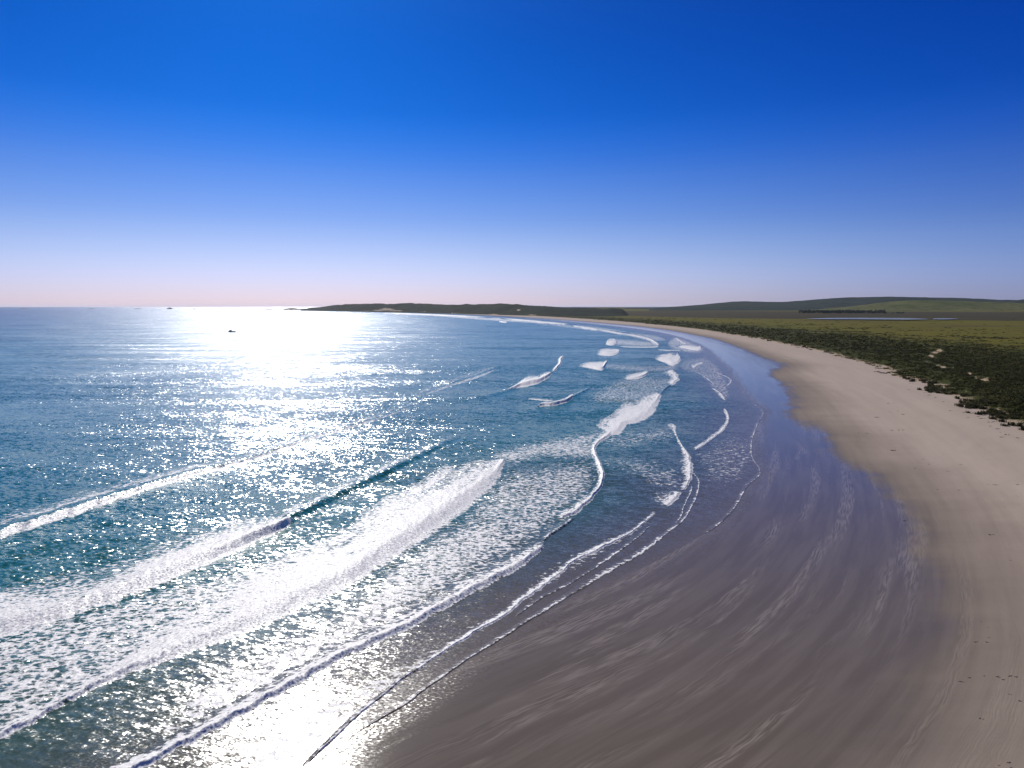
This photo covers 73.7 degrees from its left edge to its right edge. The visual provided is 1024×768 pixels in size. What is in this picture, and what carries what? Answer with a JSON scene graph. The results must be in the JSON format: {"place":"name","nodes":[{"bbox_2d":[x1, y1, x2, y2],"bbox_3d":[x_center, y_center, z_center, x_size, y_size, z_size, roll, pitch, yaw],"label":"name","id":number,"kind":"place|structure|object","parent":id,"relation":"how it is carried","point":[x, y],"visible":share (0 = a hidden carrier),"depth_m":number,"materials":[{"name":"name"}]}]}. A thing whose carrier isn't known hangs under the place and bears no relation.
{"place":"outdoors","nodes":[
{"label":"outdoors","id":0,"kind":"place"},
{"bbox_2d":[0,307,762,767],"bbox_3d":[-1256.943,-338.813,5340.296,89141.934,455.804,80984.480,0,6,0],"label":"sea","id":1,"kind":"structure","parent":0,"point":[96,395],"depth_m":165.28,"materials":[{"name":"liquid"}]},
{"bbox_2d":[0,515,295,637],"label":"breaking wave","id":2,"kind":"object","parent":1,"relation":"on","point":[39,602],"visible":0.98,"depth_m":101.07,"materials":[{"name":"liquid"}]},
{"bbox_2d":[0,393,438,539],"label":"breaking wave","id":3,"kind":"object","parent":1,"relation":"on","point":[26,517],"visible":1,"depth_m":153.13,"materials":[{"name":"liquid"}]},
{"bbox_2d":[0,459,504,739],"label":"breaking wave","id":4,"kind":"object","parent":1,"relation":"on","point":[386,530],"visible":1,"depth_m":101.58,"materials":[{"name":"liquid"}]},
{"bbox_2d":[109,540,545,767],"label":"breaking wave","id":5,"kind":"object","parent":1,"relation":"on","point":[447,596],"visible":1,"depth_m":79.22,"materials":[{"name":"liquid"}]},
{"bbox_2d":[276,430,461,521],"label":"breaking wave","id":6,"kind":"object","parent":1,"relation":"on","point":[315,501],"visible":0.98,"depth_m":157.08,"materials":[{"name":"liquid"}]},
{"bbox_2d":[391,313,492,317],"bbox_3d":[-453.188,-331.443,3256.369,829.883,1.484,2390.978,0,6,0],"label":"breaking wave","id":7,"kind":"object","parent":1,"relation":"on","point":[443,315],"visible":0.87,"depth_m":2925.66,"materials":[{"name":"liquid"}]},
{"bbox_2d":[410,363,498,398],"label":"breaking wave","id":8,"kind":"object","parent":1,"relation":"on","point":[433,387],"visible":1,"depth_m":364.86,"materials":[{"name":"liquid"}]},
{"bbox_2d":[301,512,655,767],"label":"breaking wave","id":9,"kind":"object","parent":1,"relation":"on","point":[526,594],"visible":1,"depth_m":86.15,"materials":[{"name":"liquid"}]},
{"bbox_2d":[467,384,516,399],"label":"breaking wave","id":10,"kind":"object","parent":1,"relation":"on","point":[488,393],"visible":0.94,"depth_m":316.15,"materials":[{"name":"liquid"}]},
{"bbox_2d":[353,472,699,734],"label":"breaking wave","id":11,"kind":"object","parent":1,"relation":"on","point":[595,578],"visible":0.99,"depth_m":90.13,"materials":[{"name":"liquid"}]},
{"bbox_2d":[507,371,551,389],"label":"breaking wave","id":12,"kind":"object","parent":1,"relation":"on","point":[529,380],"visible":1,"depth_m":363.36,"materials":[{"name":"liquid"}]},
{"bbox_2d":[500,318,572,324],"bbox_3d":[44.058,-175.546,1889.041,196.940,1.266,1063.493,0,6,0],"label":"breaking wave","id":13,"kind":"object","parent":1,"relation":"on","point":[540,322],"visible":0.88,"depth_m":1687.30,"materials":[{"name":"liquid"}]},
{"bbox_2d":[529,398,553,400],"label":"breaking wave","id":14,"kind":"object","parent":1,"relation":"on","point":[545,399],"visible":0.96,"depth_m":294.20,"materials":[{"name":"liquid"}]},
{"bbox_2d":[536,394,573,407],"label":"breaking wave","id":15,"kind":"object","parent":1,"relation":"on","point":[556,402],"visible":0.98,"depth_m":282.10,"materials":[{"name":"liquid"}]},
{"bbox_2d":[551,355,563,372],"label":"breaking wave","id":16,"kind":"object","parent":1,"relation":"on","point":[559,361],"visible":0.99,"depth_m":471.67,"materials":[{"name":"liquid"}]},
{"bbox_2d":[541,517,574,540],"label":"breaking wave","id":17,"kind":"object","parent":1,"relation":"on","point":[555,529],"visible":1,"depth_m":123.44,"materials":[{"name":"liquid"}]},
{"bbox_2d":[572,385,591,397],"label":"breaking wave","id":18,"kind":"object","parent":1,"relation":"on","point":[582,390],"visible":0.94,"depth_m":322.35,"materials":[{"name":"liquid"}]},
{"bbox_2d":[554,431,610,520],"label":"breaking wave","id":19,"kind":"object","parent":1,"relation":"on","point":[576,507],"visible":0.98,"depth_m":150.03,"materials":[{"name":"liquid"}]},
{"bbox_2d":[516,526,649,615],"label":"breaking wave","id":20,"kind":"object","parent":1,"relation":"on","point":[596,566],"visible":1,"depth_m":102.00,"materials":[{"name":"liquid"}]},
{"bbox_2d":[570,325,601,330],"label":"breaking wave","id":21,"kind":"object","parent":1,"relation":"on","point":[587,328],"visible":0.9,"depth_m":1230.22,"materials":[{"name":"liquid"}]},
{"bbox_2d":[574,360,606,370],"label":"breaking wave","id":22,"kind":"object","parent":1,"relation":"on","point":[599,365],"visible":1,"depth_m":456.94,"materials":[{"name":"liquid"}]},
{"bbox_2d":[595,348,619,355],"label":"breaking wave","id":23,"kind":"object","parent":1,"relation":"on","point":[607,352],"visible":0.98,"depth_m":589.47,"materials":[{"name":"liquid"}]},
{"bbox_2d":[605,338,616,345],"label":"breaking wave","id":24,"kind":"object","parent":1,"relation":"on","point":[611,342],"visible":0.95,"depth_m":751.57,"materials":[{"name":"liquid"}]},
{"bbox_2d":[596,392,661,435],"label":"breaking wave","id":25,"kind":"object","parent":1,"relation":"on","point":[623,415],"visible":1,"depth_m":253.24,"materials":[{"name":"liquid"}]},
{"bbox_2d":[599,329,659,345],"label":"breaking wave","id":26,"kind":"object","parent":1,"relation":"on","point":[653,342],"visible":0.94,"depth_m":902.93,"materials":[{"name":"liquid"}]},
{"bbox_2d":[622,371,648,379],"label":"breaking wave","id":27,"kind":"object","parent":1,"relation":"on","point":[635,376],"visible":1,"depth_m":390.80,"materials":[{"name":"liquid"}]},
{"bbox_2d":[618,345,659,347],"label":"breaking wave","id":28,"kind":"object","parent":1,"relation":"on","point":[634,346],"visible":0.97,"depth_m":678.39,"materials":[{"name":"liquid"}]},
{"bbox_2d":[659,385,669,393],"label":"breaking wave","id":29,"kind":"object","parent":1,"relation":"on","point":[663,389],"visible":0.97,"depth_m":330.05,"materials":[{"name":"liquid"}]},
{"bbox_2d":[654,353,680,365],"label":"breaking wave","id":30,"kind":"object","parent":1,"relation":"on","point":[671,359],"visible":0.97,"depth_m":519.79,"materials":[{"name":"liquid"}]},
{"bbox_2d":[657,349,682,351],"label":"breaking wave","id":31,"kind":"object","parent":1,"relation":"on","point":[679,350],"visible":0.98,"depth_m":620.41,"materials":[{"name":"liquid"}]},
{"bbox_2d":[660,490,681,505],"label":"breaking wave","id":32,"kind":"object","parent":1,"relation":"on","point":[669,498],"visible":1,"depth_m":142.96,"materials":[{"name":"liquid"}]},
{"bbox_2d":[662,370,679,385],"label":"breaking wave","id":33,"kind":"object","parent":1,"relation":"on","point":[672,375],"visible":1,"depth_m":386.20,"materials":[{"name":"liquid"}]},
{"bbox_2d":[667,423,693,490],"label":"breaking wave","id":34,"kind":"object","parent":1,"relation":"on","point":[686,468],"visible":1,"depth_m":173.12,"materials":[{"name":"liquid"}]},
{"bbox_2d":[676,338,687,344],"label":"breaking wave","id":35,"kind":"object","parent":1,"relation":"on","point":[679,341],"visible":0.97,"depth_m":757.13,"materials":[{"name":"liquid"}]},
{"bbox_2d":[675,485,691,522],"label":"breaking wave","id":36,"kind":"object","parent":1,"relation":"on","point":[683,506],"visible":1,"depth_m":138.43,"materials":[{"name":"liquid"}]},
{"bbox_2d":[676,344,701,350],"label":"breaking wave","id":37,"kind":"object","parent":1,"relation":"on","point":[694,347],"visible":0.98,"depth_m":664.05,"materials":[{"name":"liquid"}]},
{"bbox_2d":[690,362,703,367],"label":"breaking wave","id":38,"kind":"object","parent":1,"relation":"on","point":[693,365],"visible":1,"depth_m":471.29,"materials":[{"name":"liquid"}]},
{"bbox_2d":[694,409,729,449],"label":"breaking wave","id":39,"kind":"object","parent":1,"relation":"on","point":[715,434],"visible":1,"depth_m":217.20,"materials":[{"name":"liquid"}]},
{"bbox_2d":[712,388,725,400],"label":"breaking wave","id":40,"kind":"object","parent":1,"relation":"on","point":[719,394],"visible":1,"depth_m":310.78,"materials":[{"name":"liquid"}]},
{"bbox_2d":[712,371,731,386],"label":"breaking wave","id":41,"kind":"object","parent":1,"relation":"on","point":[729,381],"visible":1,"depth_m":374.20,"materials":[{"name":"liquid"}]},
{"bbox_2d":[704,401,763,533],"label":"breaking wave","id":42,"kind":"object","parent":1,"relation":"on","point":[733,507],"visible":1,"depth_m":158.33,"materials":[{"name":"liquid"}]},
{"bbox_2d":[300,303,628,315],"bbox_3d":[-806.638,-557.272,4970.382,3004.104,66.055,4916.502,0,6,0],"label":"headland","id":43,"kind":"structure","parent":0,"point":[507,309],"depth_m":3539.45,"materials":[{"name":"green plant"}]},
{"bbox_2d":[0,0,1023,306],"label":"sky","id":44,"kind":"structure","parent":0,"point":[154,153],"materials":[{"name":"blue"}]},
{"bbox_2d":[306,313,1023,767],"bbox_3d":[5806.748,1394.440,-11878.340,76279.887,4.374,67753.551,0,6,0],"label":"beach","id":45,"kind":"structure","parent":0,"point":[840,585],"depth_m":85.17,"materials":[{"name":"beige sand"}]},
{"bbox_2d":[308,307,1023,426],"bbox_3d":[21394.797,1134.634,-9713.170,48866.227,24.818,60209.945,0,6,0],"label":"coastal plain","id":46,"kind":"structure","parent":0,"point":[962,323],"depth_m":1289.59,"materials":[{"name":"green plant"}]},
{"bbox_2d":[538,315,1023,351],"bbox_3d":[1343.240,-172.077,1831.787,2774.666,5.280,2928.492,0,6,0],"label":"dune scrub","id":47,"kind":"object","parent":46,"relation":"on","point":[797,334],"visible":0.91,"depth_m":810.60,"materials":[{"name":"green plant"}]},
{"bbox_2d":[799,309,903,313],"bbox_3d":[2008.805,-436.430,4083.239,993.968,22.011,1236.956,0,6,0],"label":"tree belt","id":48,"kind":"object","parent":46,"relation":"on","point":[846,311],"visible":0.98,"depth_m":3754.68,"materials":[{"name":"green plant"}]},
{"bbox_2d":[811,318,919,319],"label":"lagoon","id":49,"kind":"structure","parent":46,"relation":"in","point":[872,318],"depth_m":1980.75,"materials":[{"name":"grey liquid"}]},
{"bbox_2d":[799,344,1023,429],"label":"dune scrub","id":50,"kind":"object","parent":46,"relation":"on","point":[996,387],"visible":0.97,"depth_m":395.26,"materials":[{"name":"green plant"}]},
{"bbox_2d":[648,306,838,310],"bbox_3d":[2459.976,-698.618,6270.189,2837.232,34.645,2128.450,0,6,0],"label":"hill","id":51,"kind":"structure","parent":0,"point":[752,308],"depth_m":5526.19,"materials":[{"name":"green plant"}]},
{"bbox_2d":[622,297,1014,308],"bbox_3d":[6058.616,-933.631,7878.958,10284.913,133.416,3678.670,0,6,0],"label":"hill","id":52,"kind":"structure","parent":0,"point":[844,302],"depth_m":6863.82,"materials":[{"name":"green plant"}]},
{"bbox_2d":[798,300,1023,310],"bbox_3d":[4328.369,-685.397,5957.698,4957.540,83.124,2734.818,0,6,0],"label":"hill","id":53,"kind":"structure","parent":0,"point":[924,305],"depth_m":5066.66,"materials":[{"name":"green plant"}]},
{"bbox_2d":[1004,299,1023,302],"bbox_3d":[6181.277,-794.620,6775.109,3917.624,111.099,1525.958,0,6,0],"label":"hill","id":54,"kind":"structure","parent":0,"point":[1019,301],"depth_m":6393.19,"materials":[{"name":"green plant"}]}
]}

